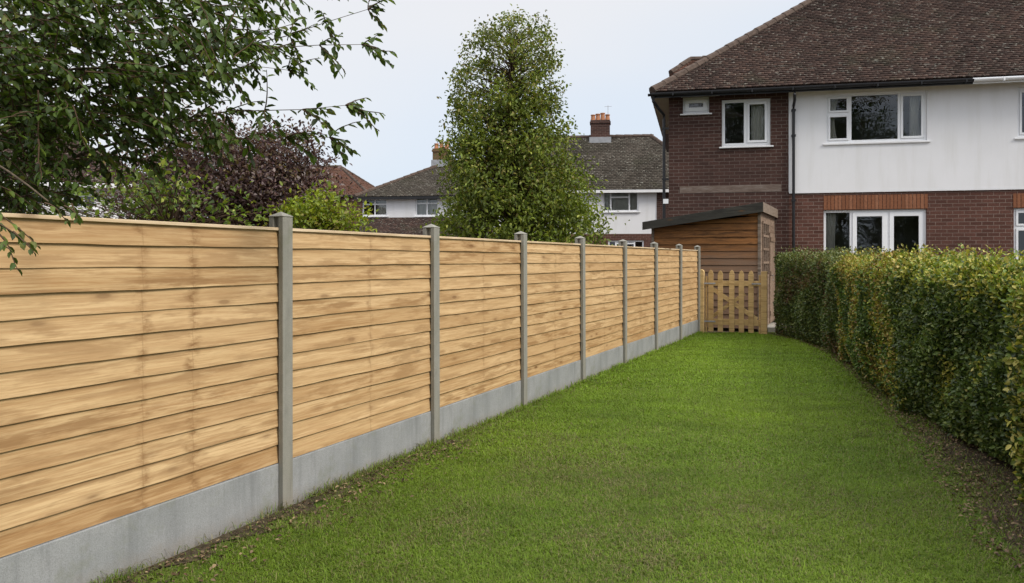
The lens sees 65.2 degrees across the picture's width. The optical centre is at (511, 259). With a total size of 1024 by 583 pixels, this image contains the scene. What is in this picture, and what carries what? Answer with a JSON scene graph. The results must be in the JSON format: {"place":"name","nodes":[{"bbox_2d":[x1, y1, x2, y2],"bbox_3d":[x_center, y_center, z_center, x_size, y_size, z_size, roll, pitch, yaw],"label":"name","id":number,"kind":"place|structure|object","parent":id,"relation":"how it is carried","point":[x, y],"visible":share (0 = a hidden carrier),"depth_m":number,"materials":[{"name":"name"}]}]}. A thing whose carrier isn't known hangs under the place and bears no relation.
{"place":"outdoors","nodes":[
{"label":"outdoors","id":0,"kind":"place"},
{"bbox_2d":[0,129,173,219],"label":"brown roofed house","id":1,"kind":"structure","parent":0,"point":[8,150],"depth_m":24.71,"materials":[{"name":"paint"}]},
{"bbox_2d":[71,191,96,209],"bbox_3d":[-13.178,-1.841,24.605,0.855,0.645,0.190,0,0,-14],"label":"window","id":2,"kind":"structure","parent":1,"relation":"in","point":[93,207],"depth_m":24.63,"materials":[{"name":"white plastic"}]},
{"bbox_2d":[268,165,374,231],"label":"red roofed house","id":3,"kind":"structure","parent":0,"point":[344,173],"depth_m":56.42,"materials":[{"name":"tile"}]},
{"bbox_2d":[0,0,804,217],"label":"sky","id":4,"kind":"structure","parent":0,"point":[615,51],"materials":[{"name":"white"}]},
{"bbox_2d":[353,142,492,238],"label":"terraced house","id":5,"kind":"structure","parent":0,"point":[406,204],"depth_m":40.16,"materials":[{"name":"grey tile"}]},
{"bbox_2d":[363,199,387,216],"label":"window","id":6,"kind":"structure","parent":5,"relation":"in","point":[381,204],"depth_m":40.50,"materials":[{"name":"white plastic"}]},
{"bbox_2d":[414,199,437,216],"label":"window","id":7,"kind":"structure","parent":5,"relation":"in","point":[424,207],"depth_m":40.13,"materials":[{"name":"white plastic"}]},
{"bbox_2d":[90,330,1023,582],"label":"lawn","id":8,"kind":"structure","parent":0,"point":[568,546],"depth_m":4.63,"materials":[{"name":"green plant"}]},
{"bbox_2d":[113,424,492,582],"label":"soil edge","id":9,"kind":"object","parent":8,"relation":"on","point":[196,549],"visible":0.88,"depth_m":4.60,"materials":[{"name":"brown soil"}]},
{"bbox_2d":[487,106,668,246],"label":"rendered house","id":10,"kind":"structure","parent":0,"point":[629,168],"depth_m":37.28,"materials":[{"name":"brick"}]},
{"bbox_2d":[603,193,639,212],"bbox_3d":[5.029,-2.659,37.008,1.778,1.000,0.342,0,0,7],"label":"window","id":11,"kind":"structure","parent":10,"relation":"in","point":[626,202],"depth_m":37.11,"materials":[{"name":"white plastic"}]},
{"bbox_2d":[608,240,643,246],"bbox_3d":[5.260,-0.649,36.963,1.636,0.472,0.070,0,0,7],"label":"window","id":12,"kind":"structure","parent":10,"relation":"in","point":[615,241],"depth_m":36.91,"materials":[{"name":"white plastic"}]},
{"bbox_2d":[707,327,758,332],"bbox_3d":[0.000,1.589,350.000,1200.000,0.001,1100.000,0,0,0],"label":"ground","id":13,"kind":"structure","parent":0,"point":[727,330],"depth_m":17.90,"materials":[{"name":"soil"}]},
{"bbox_2d":[1,142,278,226],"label":"green shrub","id":14,"kind":"object","parent":13,"relation":"on","point":[148,215],"visible":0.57,"depth_m":7.42,"materials":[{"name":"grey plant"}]},
{"bbox_2d":[0,0,397,275],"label":"overhanging tree","id":15,"kind":"object","parent":13,"relation":"on","point":[27,111],"visible":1,"depth_m":4.30,"materials":[{"name":"green plant"}]},
{"bbox_2d":[82,98,361,226],"bbox_3d":[-3.773,-0.212,10.507,3.635,3.778,2.812,0,0,0],"label":"purple leaved tree","id":16,"kind":"object","parent":13,"relation":"on","point":[273,167],"visible":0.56,"depth_m":10.07,"materials":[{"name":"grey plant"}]},
{"bbox_2d":[254,170,378,232],"bbox_3d":[-1.988,0.380,8.261,1.274,2.587,1.065,0,0,0],"label":"yellow green shrub","id":17,"kind":"object","parent":13,"relation":"on","point":[317,216],"visible":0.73,"depth_m":8.08,"materials":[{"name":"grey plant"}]},
{"bbox_2d":[0,212,699,582],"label":"fence","id":18,"kind":"object","parent":13,"relation":"on","point":[168,390],"visible":0.97,"depth_m":4.75,"materials":[{"name":"wood"},{"name":"grey concrete"},{"name":"weathered concrete"}]},
{"bbox_2d":[700,269,767,333],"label":"picket gate","id":19,"kind":"structure","parent":18,"relation":"attached to","point":[751,321],"depth_m":16.66,"materials":[{"name":"brown wood"}]},
{"bbox_2d":[420,4,629,245],"bbox_3d":[0.261,-1.435,14.437,3.744,6.218,3.541,0,0,0],"label":"tall tree","id":20,"kind":"object","parent":13,"relation":"on","point":[514,198],"visible":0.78,"depth_m":13.93,"materials":[{"name":"green plant"}]},
{"bbox_2d":[642,202,777,330],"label":"garden shed","id":21,"kind":"structure","parent":13,"relation":"on","point":[744,243],"depth_m":17.80,"materials":[{"name":"wood"}]},
{"bbox_2d":[762,221,768,275],"bbox_3d":[5.778,-0.231,18.220,0.029,1.250,1.060,0,0,24],"label":"window","id":22,"kind":"structure","parent":21,"relation":"in","point":[765,225],"depth_m":18.06,"materials":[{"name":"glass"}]},
{"bbox_2d":[769,233,774,321],"bbox_3d":[6.335,0.429,19.358,0.090,2.120,0.995,0,0,24],"label":"door","id":23,"kind":"structure","parent":21,"relation":"in","point":[771,236],"depth_m":19.17,"materials":[{"name":"wood"}]},
{"bbox_2d":[648,0,1023,317],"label":"semi detached house","id":24,"kind":"structure","parent":13,"relation":"on","point":[862,124],"depth_m":19.80,"materials":[{"name":"red brick"}]},
{"bbox_2d":[680,97,711,115],"bbox_3d":[4.688,-3.905,20.382,0.791,0.462,0.200,0,0,13],"label":"window","id":25,"kind":"structure","parent":24,"relation":"in","point":[703,110],"depth_m":20.39,"materials":[{"name":"white plastic"}]},
{"bbox_2d":[719,98,773,148],"bbox_3d":[5.896,-3.417,20.179,1.313,1.227,0.352,0,0,13],"label":"window","id":26,"kind":"structure","parent":24,"relation":"in","point":[760,108],"depth_m":20.14,"materials":[{"name":"white plastic"}]},
{"bbox_2d":[824,209,925,253],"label":"french doors","id":27,"kind":"structure","parent":24,"relation":"in","point":[829,215],"depth_m":19.41,"materials":[{"name":"white plastic"}]},
{"bbox_2d":[823,91,930,144],"bbox_3d":[8.833,-3.425,19.482,2.416,1.250,0.322,0,0,13],"label":"window","id":28,"kind":"structure","parent":24,"relation":"in","point":[915,96],"depth_m":19.42,"materials":[{"name":"white plastic"}]},
{"bbox_2d":[1014,88,1023,139],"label":"window","id":29,"kind":"structure","parent":24,"relation":"in","point":[1019,90],"depth_m":18.71,"materials":[{"name":"white plastic"}]},
{"bbox_2d":[1014,208,1023,258],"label":"window","id":30,"kind":"structure","parent":24,"relation":"in","point":[1017,227],"depth_m":18.74,"materials":[{"name":"white plastic"}]},
{"bbox_2d":[785,333,1023,555],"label":"soil bed","id":31,"kind":"object","parent":13,"relation":"on","point":[986,459],"visible":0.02,"depth_m":5.78,"materials":[{"name":"brown soil"}]},
{"bbox_2d":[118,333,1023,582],"bbox_3d":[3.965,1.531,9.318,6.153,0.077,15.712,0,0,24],"label":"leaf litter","id":32,"kind":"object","parent":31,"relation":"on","point":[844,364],"visible":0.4,"depth_m":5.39,"materials":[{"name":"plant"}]},
{"bbox_2d":[768,326,795,332],"bbox_3d":[5.825,1.504,17.175,0.950,0.130,0.350,0,0,0],"label":"stone step","id":33,"kind":"object","parent":31,"relation":"on","point":[771,328],"visible":0.1,"depth_m":17.00,"materials":[{"name":"grey stone"}]},
{"bbox_2d":[772,245,916,358],"bbox_3d":[5.878,0.664,14.174,1.675,1.916,4.675,0,0,6],"label":"clipped hedge","id":34,"kind":"object","parent":31,"relation":"on","point":[805,305],"visible":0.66,"depth_m":14.40,"materials":[{"name":"green plant"}]},
{"bbox_2d":[827,243,1016,410],"bbox_3d":[5.012,0.702,9.966,1.658,1.841,4.334,0,0,16],"label":"clipped hedge","id":35,"kind":"object","parent":31,"relation":"on","point":[861,287],"visible":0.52,"depth_m":9.19,"materials":[{"name":"green plant"}]},
{"bbox_2d":[884,246,1023,469],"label":"clipped hedge","id":36,"kind":"object","parent":31,"relation":"on","point":[950,336],"visible":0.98,"depth_m":6.55,"materials":[{"name":"green plant"}]},
{"bbox_2d":[1001,278,1023,502],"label":"clipped hedge","id":37,"kind":"object","parent":31,"relation":"on","point":[1016,453],"visible":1,"depth_m":4.97,"materials":[{"name":"green plant"}]}
]}

